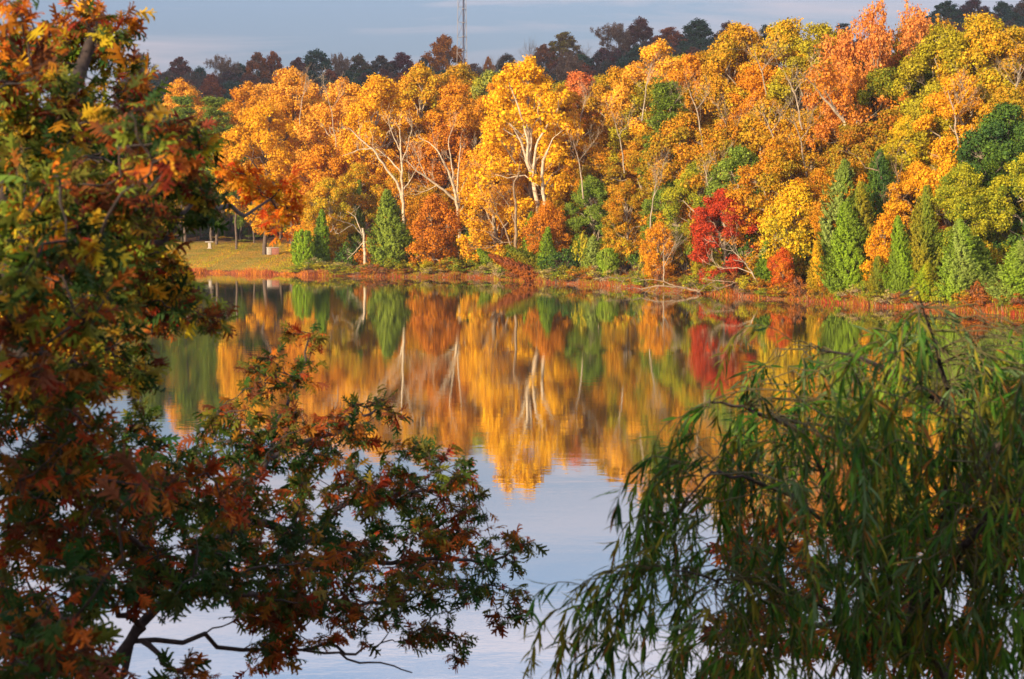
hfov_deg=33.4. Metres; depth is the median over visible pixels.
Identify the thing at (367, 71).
broadleaf tree
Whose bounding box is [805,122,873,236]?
broadleaf tree
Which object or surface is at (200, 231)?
broadleaf tree
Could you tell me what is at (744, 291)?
shrub
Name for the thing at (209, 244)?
picnic table
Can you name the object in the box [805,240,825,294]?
cedar tree
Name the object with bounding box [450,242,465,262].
shrub
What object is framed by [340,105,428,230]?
bare tree
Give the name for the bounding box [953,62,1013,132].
broadleaf tree
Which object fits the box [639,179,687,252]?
broadleaf tree
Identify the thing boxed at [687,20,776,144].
broadleaf tree
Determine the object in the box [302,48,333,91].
broadleaf tree
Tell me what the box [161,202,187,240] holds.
broadleaf tree
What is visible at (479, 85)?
broadleaf tree
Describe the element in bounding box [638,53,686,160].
broadleaf tree
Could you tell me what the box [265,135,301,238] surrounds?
broadleaf tree
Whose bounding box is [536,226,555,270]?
cedar tree
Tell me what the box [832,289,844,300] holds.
shrub
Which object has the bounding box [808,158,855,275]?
cedar tree
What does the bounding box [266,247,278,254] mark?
brick barbecue
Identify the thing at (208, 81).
broadleaf tree
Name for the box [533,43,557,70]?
broadleaf tree
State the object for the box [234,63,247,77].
broadleaf tree
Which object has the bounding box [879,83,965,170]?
broadleaf tree
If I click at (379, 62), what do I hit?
broadleaf tree
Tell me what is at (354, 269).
shrub
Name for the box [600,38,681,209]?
broadleaf tree
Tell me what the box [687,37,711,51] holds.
broadleaf tree
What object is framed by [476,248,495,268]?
fallen cedar
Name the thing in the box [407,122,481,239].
broadleaf tree
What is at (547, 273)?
shrub
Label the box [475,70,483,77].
broadleaf tree
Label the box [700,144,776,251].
broadleaf tree
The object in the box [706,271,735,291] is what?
shrub
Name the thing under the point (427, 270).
shrub
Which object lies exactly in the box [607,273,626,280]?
shrub
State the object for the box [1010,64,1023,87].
broadleaf tree
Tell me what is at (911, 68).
broadleaf tree
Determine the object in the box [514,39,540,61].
bare tree
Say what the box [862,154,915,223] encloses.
broadleaf tree
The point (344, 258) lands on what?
shrub
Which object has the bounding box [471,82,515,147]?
broadleaf tree
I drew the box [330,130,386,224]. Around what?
thin tree
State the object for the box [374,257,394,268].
shrub
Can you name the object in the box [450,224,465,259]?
cedar tree
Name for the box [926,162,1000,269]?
broadleaf tree
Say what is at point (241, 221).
broadleaf tree
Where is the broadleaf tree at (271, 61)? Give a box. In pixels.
[261,50,282,78]
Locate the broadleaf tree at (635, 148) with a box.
[600,129,656,241]
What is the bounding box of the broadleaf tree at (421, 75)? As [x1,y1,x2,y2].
[385,61,465,149]
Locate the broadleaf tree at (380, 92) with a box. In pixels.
[333,72,431,206]
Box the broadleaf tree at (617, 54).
[608,48,623,67]
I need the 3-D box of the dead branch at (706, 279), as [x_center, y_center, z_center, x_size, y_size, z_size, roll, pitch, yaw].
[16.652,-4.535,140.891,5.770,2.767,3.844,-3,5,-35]
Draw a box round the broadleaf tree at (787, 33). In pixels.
[723,16,822,118]
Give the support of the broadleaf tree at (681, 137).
on the ground at (229, 242)
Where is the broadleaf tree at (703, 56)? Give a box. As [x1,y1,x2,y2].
[677,45,719,161]
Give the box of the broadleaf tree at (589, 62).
[577,54,594,66]
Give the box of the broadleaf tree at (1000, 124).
[945,101,1023,255]
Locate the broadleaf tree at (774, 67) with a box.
[737,43,804,110]
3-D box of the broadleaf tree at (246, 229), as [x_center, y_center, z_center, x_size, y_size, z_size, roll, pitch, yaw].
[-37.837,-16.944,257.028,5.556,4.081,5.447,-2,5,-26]
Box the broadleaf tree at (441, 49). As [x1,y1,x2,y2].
[420,34,468,71]
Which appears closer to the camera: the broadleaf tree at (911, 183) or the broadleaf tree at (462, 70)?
the broadleaf tree at (911, 183)
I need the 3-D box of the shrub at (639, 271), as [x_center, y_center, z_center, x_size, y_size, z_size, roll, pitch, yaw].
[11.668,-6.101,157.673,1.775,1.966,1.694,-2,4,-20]
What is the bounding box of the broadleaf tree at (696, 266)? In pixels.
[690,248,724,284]
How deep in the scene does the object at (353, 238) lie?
204.21 m
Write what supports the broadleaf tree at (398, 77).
on the ground at (229, 242)
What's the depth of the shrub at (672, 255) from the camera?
158.93 m
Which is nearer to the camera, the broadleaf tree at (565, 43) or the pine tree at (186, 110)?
the pine tree at (186, 110)
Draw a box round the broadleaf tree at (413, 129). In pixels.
[376,105,426,150]
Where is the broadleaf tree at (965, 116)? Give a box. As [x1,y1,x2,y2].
[921,84,995,170]
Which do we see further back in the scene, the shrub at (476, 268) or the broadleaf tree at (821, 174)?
the shrub at (476, 268)
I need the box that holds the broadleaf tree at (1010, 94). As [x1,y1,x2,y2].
[948,85,1023,187]
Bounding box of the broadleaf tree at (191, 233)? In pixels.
[177,224,207,235]
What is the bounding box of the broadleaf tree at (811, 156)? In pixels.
[751,109,837,197]
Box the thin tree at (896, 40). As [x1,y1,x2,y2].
[861,13,959,94]
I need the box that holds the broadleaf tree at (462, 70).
[424,61,480,128]
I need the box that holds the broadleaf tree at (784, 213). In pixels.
[756,179,821,278]
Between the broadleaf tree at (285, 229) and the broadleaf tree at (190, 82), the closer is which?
the broadleaf tree at (285, 229)
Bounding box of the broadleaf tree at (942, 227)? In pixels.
[938,224,947,246]
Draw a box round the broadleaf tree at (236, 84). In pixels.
[223,80,243,102]
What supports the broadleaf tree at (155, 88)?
on the ground at (229, 242)
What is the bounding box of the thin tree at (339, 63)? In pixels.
[329,53,352,76]
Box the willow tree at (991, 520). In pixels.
[503,287,1023,678]
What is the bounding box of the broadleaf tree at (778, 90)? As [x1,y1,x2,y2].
[763,20,878,133]
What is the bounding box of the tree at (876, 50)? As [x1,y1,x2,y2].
[817,0,932,115]
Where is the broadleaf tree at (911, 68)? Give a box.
[888,22,1005,114]
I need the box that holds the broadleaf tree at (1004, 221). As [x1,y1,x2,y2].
[979,152,1023,264]
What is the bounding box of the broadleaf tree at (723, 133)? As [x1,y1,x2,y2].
[675,117,762,231]
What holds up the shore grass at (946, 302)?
on the ground at (229, 242)
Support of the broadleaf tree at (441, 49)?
on the ground at (229, 242)
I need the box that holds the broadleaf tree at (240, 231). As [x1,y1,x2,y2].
[224,157,259,239]
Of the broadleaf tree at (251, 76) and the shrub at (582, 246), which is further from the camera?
the broadleaf tree at (251, 76)
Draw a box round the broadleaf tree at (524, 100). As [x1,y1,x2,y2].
[496,81,540,148]
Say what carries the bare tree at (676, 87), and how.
on the ground at (229, 242)
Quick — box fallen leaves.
[319,213,1022,300]
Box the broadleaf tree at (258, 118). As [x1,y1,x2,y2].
[213,99,302,254]
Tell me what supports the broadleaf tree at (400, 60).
on the ground at (229, 242)
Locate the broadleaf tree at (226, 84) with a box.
[221,80,234,94]
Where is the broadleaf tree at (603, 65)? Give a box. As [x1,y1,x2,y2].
[593,58,613,76]
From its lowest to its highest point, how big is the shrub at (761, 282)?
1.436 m
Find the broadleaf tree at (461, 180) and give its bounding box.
[439,165,489,248]
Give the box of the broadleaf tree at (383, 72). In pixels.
[377,67,393,80]
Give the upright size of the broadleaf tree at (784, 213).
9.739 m
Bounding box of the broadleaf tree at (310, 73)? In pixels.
[304,70,318,82]
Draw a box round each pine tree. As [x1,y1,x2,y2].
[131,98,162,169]
[163,93,205,241]
[192,95,234,244]
[211,124,251,248]
[834,23,854,44]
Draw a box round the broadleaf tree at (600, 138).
[512,83,615,236]
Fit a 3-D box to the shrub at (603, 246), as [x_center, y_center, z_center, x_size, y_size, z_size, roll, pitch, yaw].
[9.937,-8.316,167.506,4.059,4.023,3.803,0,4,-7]
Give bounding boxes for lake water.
[0,273,1023,678]
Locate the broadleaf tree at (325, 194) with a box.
[299,176,356,261]
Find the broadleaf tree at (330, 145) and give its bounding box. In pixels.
[325,114,392,216]
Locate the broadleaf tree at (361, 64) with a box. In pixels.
[349,54,372,77]
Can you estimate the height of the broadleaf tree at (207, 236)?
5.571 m
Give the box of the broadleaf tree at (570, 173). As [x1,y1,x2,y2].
[531,140,599,241]
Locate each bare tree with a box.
[291,63,325,123]
[318,63,346,146]
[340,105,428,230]
[395,107,482,264]
[469,57,490,71]
[486,55,505,72]
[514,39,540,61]
[565,118,604,198]
[570,77,594,150]
[571,43,594,62]
[594,94,650,172]
[632,48,675,120]
[647,150,670,229]
[648,71,696,121]
[658,223,690,284]
[679,66,710,146]
[697,141,732,196]
[709,92,757,135]
[726,26,788,98]
[753,83,797,140]
[776,42,818,129]
[788,88,828,177]
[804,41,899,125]
[838,142,911,224]
[942,64,993,146]
[991,39,1023,88]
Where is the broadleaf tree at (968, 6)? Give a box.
[953,0,995,19]
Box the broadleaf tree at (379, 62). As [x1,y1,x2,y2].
[369,55,399,77]
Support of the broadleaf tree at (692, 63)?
on the ground at (229, 242)
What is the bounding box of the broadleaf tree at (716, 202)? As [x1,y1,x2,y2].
[687,187,763,284]
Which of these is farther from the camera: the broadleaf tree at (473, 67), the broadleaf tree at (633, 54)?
the broadleaf tree at (473, 67)
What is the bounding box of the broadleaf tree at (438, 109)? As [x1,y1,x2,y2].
[413,105,471,180]
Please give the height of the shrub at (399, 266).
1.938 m
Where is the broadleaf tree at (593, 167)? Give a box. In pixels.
[565,148,639,244]
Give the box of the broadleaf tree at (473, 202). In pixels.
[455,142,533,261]
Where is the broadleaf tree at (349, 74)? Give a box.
[342,69,358,80]
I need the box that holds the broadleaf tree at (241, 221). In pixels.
[231,177,274,242]
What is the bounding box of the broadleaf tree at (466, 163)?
[448,148,503,240]
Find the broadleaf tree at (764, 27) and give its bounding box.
[757,24,780,66]
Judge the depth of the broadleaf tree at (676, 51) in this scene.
473.14 m
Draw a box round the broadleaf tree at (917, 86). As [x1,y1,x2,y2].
[873,61,936,119]
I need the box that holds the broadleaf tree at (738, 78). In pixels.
[722,36,780,85]
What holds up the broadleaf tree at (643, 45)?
on the ground at (229, 242)
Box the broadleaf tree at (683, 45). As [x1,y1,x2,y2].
[673,40,693,54]
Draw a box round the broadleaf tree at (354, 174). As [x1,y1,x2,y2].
[327,161,384,258]
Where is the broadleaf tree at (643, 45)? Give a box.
[638,43,649,48]
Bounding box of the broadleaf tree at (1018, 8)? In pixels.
[1011,0,1023,19]
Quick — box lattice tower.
[457,0,466,63]
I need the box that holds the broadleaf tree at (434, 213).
[404,193,463,270]
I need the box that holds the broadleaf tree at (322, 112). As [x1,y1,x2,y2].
[288,76,379,225]
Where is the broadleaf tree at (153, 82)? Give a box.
[141,78,158,92]
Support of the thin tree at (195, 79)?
on the ground at (229, 242)
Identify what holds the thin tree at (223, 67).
on the ground at (229, 242)
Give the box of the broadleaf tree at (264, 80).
[258,77,273,84]
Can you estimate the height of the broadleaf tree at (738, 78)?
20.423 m
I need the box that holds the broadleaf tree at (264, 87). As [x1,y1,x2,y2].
[246,83,277,109]
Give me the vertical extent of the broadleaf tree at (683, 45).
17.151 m
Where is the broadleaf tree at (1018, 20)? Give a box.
[998,11,1023,27]
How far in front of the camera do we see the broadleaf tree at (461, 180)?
198.65 m
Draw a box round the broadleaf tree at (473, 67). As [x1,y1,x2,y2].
[469,63,482,72]
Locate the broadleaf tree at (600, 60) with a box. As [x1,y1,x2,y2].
[591,58,607,71]
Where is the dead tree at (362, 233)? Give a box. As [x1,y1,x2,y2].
[329,206,368,263]
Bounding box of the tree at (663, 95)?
[634,75,691,189]
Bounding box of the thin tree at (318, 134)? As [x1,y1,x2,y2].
[294,114,340,155]
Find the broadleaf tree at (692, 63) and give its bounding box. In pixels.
[653,53,708,133]
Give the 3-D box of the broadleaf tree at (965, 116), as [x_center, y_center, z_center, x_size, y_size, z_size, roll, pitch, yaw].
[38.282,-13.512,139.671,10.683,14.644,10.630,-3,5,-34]
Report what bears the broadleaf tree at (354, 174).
on the ground at (229, 242)
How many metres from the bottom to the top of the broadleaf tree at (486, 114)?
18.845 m
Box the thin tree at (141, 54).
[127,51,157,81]
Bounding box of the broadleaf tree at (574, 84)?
[563,69,608,134]
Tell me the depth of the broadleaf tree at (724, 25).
514.74 m
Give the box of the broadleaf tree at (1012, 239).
[982,128,1023,246]
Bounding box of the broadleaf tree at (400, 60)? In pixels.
[384,52,415,73]
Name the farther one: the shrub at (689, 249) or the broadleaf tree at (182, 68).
the broadleaf tree at (182, 68)
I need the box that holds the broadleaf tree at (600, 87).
[568,65,651,226]
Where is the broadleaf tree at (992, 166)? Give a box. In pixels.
[952,142,1004,216]
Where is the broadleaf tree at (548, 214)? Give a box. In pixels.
[520,200,573,263]
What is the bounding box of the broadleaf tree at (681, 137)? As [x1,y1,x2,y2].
[635,110,719,239]
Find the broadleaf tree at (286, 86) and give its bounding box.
[241,65,323,245]
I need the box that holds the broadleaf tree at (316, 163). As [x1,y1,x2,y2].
[282,143,351,252]
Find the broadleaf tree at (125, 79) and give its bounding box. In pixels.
[111,75,129,108]
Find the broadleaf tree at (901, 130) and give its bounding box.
[872,113,934,176]
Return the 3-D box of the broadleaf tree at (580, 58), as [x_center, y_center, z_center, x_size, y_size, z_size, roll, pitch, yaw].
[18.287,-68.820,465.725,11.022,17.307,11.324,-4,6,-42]
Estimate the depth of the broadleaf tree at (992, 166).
129.42 m
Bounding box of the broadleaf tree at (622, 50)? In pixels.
[610,46,626,56]
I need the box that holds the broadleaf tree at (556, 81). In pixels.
[551,72,568,83]
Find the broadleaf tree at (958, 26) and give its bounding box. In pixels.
[949,21,962,30]
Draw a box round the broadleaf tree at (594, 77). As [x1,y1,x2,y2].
[577,75,611,117]
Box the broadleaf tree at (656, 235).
[638,219,676,281]
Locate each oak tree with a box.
[0,0,310,425]
[0,320,548,678]
[690,468,1023,678]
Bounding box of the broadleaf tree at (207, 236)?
[200,217,230,239]
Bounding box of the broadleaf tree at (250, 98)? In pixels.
[205,81,266,239]
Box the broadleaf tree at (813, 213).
[802,159,886,239]
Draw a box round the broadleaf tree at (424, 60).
[419,56,434,70]
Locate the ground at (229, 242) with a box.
[0,103,1013,307]
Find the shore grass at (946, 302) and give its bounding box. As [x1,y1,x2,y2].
[322,266,1023,314]
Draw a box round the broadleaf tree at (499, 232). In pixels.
[486,191,527,251]
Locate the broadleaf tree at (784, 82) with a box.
[747,57,832,153]
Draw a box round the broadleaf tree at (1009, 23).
[1003,20,1014,32]
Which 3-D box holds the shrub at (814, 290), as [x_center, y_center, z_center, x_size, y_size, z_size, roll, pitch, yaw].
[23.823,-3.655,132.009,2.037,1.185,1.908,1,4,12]
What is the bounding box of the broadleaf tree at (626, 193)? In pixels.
[600,180,653,256]
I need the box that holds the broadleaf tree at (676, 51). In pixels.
[669,48,682,55]
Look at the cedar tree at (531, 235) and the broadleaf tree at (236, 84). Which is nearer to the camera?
the cedar tree at (531, 235)
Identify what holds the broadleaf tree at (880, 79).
on the ground at (229, 242)
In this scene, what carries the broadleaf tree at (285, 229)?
on the ground at (229, 242)
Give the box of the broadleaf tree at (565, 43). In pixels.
[544,31,584,71]
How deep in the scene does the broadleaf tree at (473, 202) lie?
185.31 m
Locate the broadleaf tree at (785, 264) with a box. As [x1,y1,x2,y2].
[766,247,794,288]
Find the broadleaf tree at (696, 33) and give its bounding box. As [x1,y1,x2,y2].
[675,17,718,45]
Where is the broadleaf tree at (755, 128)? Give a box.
[719,97,820,237]
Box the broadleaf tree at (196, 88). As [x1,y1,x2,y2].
[193,85,209,117]
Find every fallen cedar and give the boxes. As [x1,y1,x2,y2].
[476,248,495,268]
[488,253,538,281]
[504,244,543,269]
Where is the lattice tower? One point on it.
(463, 22)
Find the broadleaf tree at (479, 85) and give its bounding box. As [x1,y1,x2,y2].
[468,69,514,133]
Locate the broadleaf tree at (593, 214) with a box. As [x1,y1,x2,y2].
[562,174,622,260]
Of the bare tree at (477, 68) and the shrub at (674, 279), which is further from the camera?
the bare tree at (477, 68)
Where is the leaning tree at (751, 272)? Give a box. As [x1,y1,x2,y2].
[701,226,765,282]
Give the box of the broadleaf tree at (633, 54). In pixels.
[623,45,644,64]
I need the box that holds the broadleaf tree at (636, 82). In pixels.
[602,68,652,148]
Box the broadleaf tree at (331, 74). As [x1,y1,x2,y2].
[322,68,340,84]
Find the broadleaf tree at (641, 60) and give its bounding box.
[638,58,652,71]
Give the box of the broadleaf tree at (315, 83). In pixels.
[310,78,324,94]
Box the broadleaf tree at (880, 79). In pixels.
[838,66,915,138]
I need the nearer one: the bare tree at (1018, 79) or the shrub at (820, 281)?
the shrub at (820, 281)
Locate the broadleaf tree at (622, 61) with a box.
[605,55,643,86]
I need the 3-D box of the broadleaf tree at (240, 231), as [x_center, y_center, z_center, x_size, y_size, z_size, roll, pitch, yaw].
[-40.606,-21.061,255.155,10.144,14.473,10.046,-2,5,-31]
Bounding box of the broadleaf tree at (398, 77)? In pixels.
[393,72,405,82]
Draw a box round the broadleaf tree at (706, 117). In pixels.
[691,75,738,145]
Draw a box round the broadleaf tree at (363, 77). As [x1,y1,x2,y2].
[356,73,369,86]
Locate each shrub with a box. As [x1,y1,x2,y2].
[281,264,310,272]
[284,243,298,263]
[298,259,316,270]
[301,256,327,270]
[310,261,335,270]
[321,261,352,268]
[324,264,347,273]
[329,244,342,265]
[332,239,359,266]
[332,268,365,275]
[353,234,372,264]
[356,262,374,268]
[358,263,390,273]
[366,234,388,264]
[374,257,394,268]
[384,258,407,270]
[389,266,418,272]
[396,240,428,266]
[404,261,418,271]
[412,260,433,272]
[419,266,446,274]
[432,261,447,272]
[436,256,472,270]
[448,264,474,272]
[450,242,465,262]
[468,262,483,275]
[476,261,498,274]
[491,263,509,278]
[492,243,513,263]
[496,267,514,278]
[503,271,525,278]
[511,235,523,258]
[534,267,560,278]
[536,244,565,270]
[546,246,580,273]
[549,263,576,281]
[561,266,587,281]
[571,228,597,267]
[580,264,598,276]
[588,264,620,282]
[598,237,633,267]
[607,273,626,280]
[612,237,636,270]
[616,274,630,284]
[623,238,654,268]
[628,264,644,276]
[630,273,653,286]
[637,242,672,274]
[651,263,667,282]
[658,276,681,284]
[659,225,685,269]
[673,226,694,270]
[676,273,689,284]
[681,275,705,288]
[683,237,703,274]
[693,284,711,292]
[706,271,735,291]
[713,237,740,272]
[720,271,750,288]
[735,275,759,290]
[736,235,757,276]
[738,289,757,293]
[745,276,773,290]
[749,227,764,250]
[754,287,775,296]
[764,282,792,297]
[778,244,810,282]
[786,275,806,296]
[802,283,815,294]
[807,286,829,298]
[814,273,833,293]
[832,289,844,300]
[833,283,868,297]
[853,278,868,296]
[861,289,888,300]
[872,289,903,303]
[890,290,903,304]
[899,297,919,301]
[900,295,912,303]
[908,283,930,302]
[930,283,945,303]
[949,298,962,306]
[952,289,981,304]
[957,301,985,306]
[965,278,989,304]
[972,294,998,304]
[984,238,1004,277]
[985,280,1012,302]
[995,241,1010,278]
[996,296,1017,308]
[1008,293,1023,306]
[1008,303,1023,308]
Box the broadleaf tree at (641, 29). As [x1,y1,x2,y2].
[621,16,655,51]
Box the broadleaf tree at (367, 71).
[356,69,376,82]
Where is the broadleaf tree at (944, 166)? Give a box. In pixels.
[910,155,970,228]
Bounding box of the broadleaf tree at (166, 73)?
[157,69,178,83]
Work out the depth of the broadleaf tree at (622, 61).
430.52 m
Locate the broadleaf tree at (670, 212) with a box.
[656,159,715,266]
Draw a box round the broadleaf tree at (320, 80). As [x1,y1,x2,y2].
[315,75,328,91]
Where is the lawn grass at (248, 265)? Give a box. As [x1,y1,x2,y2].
[157,241,331,272]
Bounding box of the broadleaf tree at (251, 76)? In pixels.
[239,73,259,83]
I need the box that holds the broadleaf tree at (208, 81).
[198,77,226,95]
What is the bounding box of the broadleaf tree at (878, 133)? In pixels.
[850,106,904,159]
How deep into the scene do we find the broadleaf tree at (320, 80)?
465.01 m
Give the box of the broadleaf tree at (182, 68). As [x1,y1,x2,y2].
[167,56,193,78]
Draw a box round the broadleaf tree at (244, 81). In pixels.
[242,78,253,87]
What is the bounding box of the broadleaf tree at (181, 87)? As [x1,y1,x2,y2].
[139,77,207,237]
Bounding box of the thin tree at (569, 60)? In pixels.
[553,50,586,82]
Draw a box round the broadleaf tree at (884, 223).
[859,210,907,281]
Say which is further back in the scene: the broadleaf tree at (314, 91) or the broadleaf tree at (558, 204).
the broadleaf tree at (314, 91)
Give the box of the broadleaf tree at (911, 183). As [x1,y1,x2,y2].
[882,160,954,264]
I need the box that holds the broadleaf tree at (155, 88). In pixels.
[146,84,170,118]
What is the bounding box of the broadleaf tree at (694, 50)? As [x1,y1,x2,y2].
[684,46,699,55]
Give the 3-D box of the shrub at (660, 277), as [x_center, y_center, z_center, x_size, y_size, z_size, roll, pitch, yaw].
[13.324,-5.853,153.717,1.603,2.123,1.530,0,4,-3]
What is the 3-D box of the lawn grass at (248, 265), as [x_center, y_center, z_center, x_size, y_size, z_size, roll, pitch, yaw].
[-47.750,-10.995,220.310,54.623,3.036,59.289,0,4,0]
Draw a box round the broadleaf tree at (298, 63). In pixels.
[286,56,308,73]
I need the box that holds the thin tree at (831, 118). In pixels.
[800,57,913,154]
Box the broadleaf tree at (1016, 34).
[971,24,1023,116]
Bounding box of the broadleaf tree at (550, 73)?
[547,66,565,81]
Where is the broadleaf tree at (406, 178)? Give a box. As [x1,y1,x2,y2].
[372,166,425,238]
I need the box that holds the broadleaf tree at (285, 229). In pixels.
[276,219,306,231]
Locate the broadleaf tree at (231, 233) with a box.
[226,219,246,235]
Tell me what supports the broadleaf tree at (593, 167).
on the ground at (229, 242)
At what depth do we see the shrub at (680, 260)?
157.19 m
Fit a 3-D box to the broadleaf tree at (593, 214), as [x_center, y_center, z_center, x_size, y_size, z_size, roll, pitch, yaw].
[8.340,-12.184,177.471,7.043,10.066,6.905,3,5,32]
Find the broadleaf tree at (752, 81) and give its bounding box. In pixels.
[726,61,775,142]
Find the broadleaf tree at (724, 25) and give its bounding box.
[713,20,732,42]
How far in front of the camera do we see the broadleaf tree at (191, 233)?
265.18 m
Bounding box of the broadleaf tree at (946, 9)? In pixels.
[925,0,963,25]
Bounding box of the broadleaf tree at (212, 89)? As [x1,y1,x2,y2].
[201,82,227,117]
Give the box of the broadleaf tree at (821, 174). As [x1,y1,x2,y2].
[789,166,833,246]
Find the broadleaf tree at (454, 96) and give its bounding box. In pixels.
[419,80,484,202]
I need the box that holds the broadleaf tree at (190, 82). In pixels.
[185,79,200,89]
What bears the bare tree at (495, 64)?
on the ground at (229, 242)
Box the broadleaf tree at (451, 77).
[415,74,473,203]
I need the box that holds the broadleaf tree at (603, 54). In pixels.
[592,49,610,66]
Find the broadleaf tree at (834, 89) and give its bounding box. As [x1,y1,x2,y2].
[796,87,875,162]
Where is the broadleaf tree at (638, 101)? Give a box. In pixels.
[602,82,655,206]
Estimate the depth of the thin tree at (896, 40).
157.86 m
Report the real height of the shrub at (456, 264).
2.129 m
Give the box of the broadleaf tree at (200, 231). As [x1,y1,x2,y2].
[175,200,202,239]
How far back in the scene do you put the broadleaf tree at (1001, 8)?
525.06 m
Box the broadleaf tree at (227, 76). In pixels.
[216,70,241,87]
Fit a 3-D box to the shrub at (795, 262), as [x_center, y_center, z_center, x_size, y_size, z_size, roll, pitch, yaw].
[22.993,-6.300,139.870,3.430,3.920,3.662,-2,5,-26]
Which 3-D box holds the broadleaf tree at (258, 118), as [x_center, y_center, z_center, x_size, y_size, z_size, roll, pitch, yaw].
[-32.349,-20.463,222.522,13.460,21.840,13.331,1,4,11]
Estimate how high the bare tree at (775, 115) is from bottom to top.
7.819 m
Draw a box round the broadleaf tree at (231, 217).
[218,98,242,219]
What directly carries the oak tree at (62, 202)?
on the ground at (229, 242)
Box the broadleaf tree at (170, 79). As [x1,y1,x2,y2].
[157,75,176,93]
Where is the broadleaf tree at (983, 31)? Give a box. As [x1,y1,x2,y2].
[914,10,1023,97]
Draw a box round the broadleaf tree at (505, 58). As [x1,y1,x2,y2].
[495,52,518,71]
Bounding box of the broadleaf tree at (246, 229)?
[243,214,276,237]
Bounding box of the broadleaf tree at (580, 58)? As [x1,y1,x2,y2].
[567,56,589,74]
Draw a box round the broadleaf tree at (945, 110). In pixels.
[908,69,984,169]
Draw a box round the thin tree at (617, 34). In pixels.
[589,21,633,51]
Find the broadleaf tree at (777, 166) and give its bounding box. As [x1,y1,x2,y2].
[718,137,817,277]
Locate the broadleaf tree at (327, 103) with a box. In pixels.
[298,82,363,176]
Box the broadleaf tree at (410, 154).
[369,140,447,236]
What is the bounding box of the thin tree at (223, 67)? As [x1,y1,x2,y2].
[203,55,242,78]
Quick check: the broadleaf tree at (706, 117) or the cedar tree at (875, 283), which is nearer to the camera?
the cedar tree at (875, 283)
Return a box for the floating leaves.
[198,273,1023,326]
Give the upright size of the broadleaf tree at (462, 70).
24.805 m
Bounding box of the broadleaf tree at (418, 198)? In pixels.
[405,182,455,264]
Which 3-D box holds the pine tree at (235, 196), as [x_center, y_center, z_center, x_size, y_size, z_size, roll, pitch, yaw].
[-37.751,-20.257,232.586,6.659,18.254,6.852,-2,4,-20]
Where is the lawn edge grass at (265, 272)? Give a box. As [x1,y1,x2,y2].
[188,266,331,275]
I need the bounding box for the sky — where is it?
[0,0,1022,107]
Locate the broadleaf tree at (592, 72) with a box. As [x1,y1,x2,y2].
[575,62,596,78]
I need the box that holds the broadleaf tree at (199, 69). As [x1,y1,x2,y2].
[190,66,206,84]
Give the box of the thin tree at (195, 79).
[177,71,204,86]
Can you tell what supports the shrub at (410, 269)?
on the ground at (229, 242)
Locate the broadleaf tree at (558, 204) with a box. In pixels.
[533,196,579,262]
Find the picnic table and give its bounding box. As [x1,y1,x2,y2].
[205,241,213,248]
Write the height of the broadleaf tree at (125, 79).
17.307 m
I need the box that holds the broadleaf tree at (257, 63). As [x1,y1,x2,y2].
[241,52,276,84]
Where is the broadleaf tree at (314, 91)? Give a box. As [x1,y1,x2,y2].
[269,80,326,182]
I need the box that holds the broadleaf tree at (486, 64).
[483,56,495,72]
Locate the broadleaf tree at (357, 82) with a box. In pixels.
[348,78,362,87]
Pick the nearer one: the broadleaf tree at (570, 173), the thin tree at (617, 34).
the broadleaf tree at (570, 173)
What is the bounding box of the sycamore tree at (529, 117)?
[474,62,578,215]
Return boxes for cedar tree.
[290,229,315,267]
[312,209,330,263]
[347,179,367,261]
[365,189,418,268]
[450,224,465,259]
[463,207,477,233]
[464,213,486,267]
[497,252,517,267]
[519,211,533,257]
[527,222,541,256]
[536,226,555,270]
[579,235,600,273]
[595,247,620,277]
[619,253,638,266]
[753,239,776,285]
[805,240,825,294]
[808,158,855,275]
[813,201,872,292]
[842,180,881,284]
[864,148,902,230]
[865,255,891,296]
[879,215,917,296]
[900,185,942,288]
[910,262,935,301]
[933,218,990,301]
[956,236,1002,286]
[981,240,1023,302]
[1001,198,1023,243]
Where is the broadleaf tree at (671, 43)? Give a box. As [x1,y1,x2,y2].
[664,41,681,52]
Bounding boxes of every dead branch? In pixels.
[582,267,635,288]
[623,260,698,293]
[686,269,736,296]
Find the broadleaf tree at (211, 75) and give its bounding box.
[201,72,222,88]
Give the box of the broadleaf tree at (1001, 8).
[989,1,1012,22]
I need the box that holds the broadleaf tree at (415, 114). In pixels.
[379,75,431,136]
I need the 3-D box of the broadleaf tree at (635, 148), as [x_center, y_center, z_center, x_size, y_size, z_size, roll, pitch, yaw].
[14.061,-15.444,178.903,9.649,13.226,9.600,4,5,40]
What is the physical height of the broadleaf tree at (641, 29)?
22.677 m
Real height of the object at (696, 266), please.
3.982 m
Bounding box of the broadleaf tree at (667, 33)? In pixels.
[650,27,687,48]
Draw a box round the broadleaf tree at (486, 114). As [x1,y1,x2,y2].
[444,106,514,176]
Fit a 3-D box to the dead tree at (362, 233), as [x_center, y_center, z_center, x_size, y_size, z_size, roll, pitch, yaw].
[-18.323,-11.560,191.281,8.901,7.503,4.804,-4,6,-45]
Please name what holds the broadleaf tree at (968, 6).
on the ground at (229, 242)
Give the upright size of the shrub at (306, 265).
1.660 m
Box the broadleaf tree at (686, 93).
[644,87,706,187]
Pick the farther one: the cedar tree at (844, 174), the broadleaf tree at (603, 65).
the broadleaf tree at (603, 65)
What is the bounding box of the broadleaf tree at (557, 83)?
[550,80,589,185]
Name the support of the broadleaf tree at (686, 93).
on the ground at (229, 242)
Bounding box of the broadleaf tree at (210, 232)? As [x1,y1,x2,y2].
[188,178,234,240]

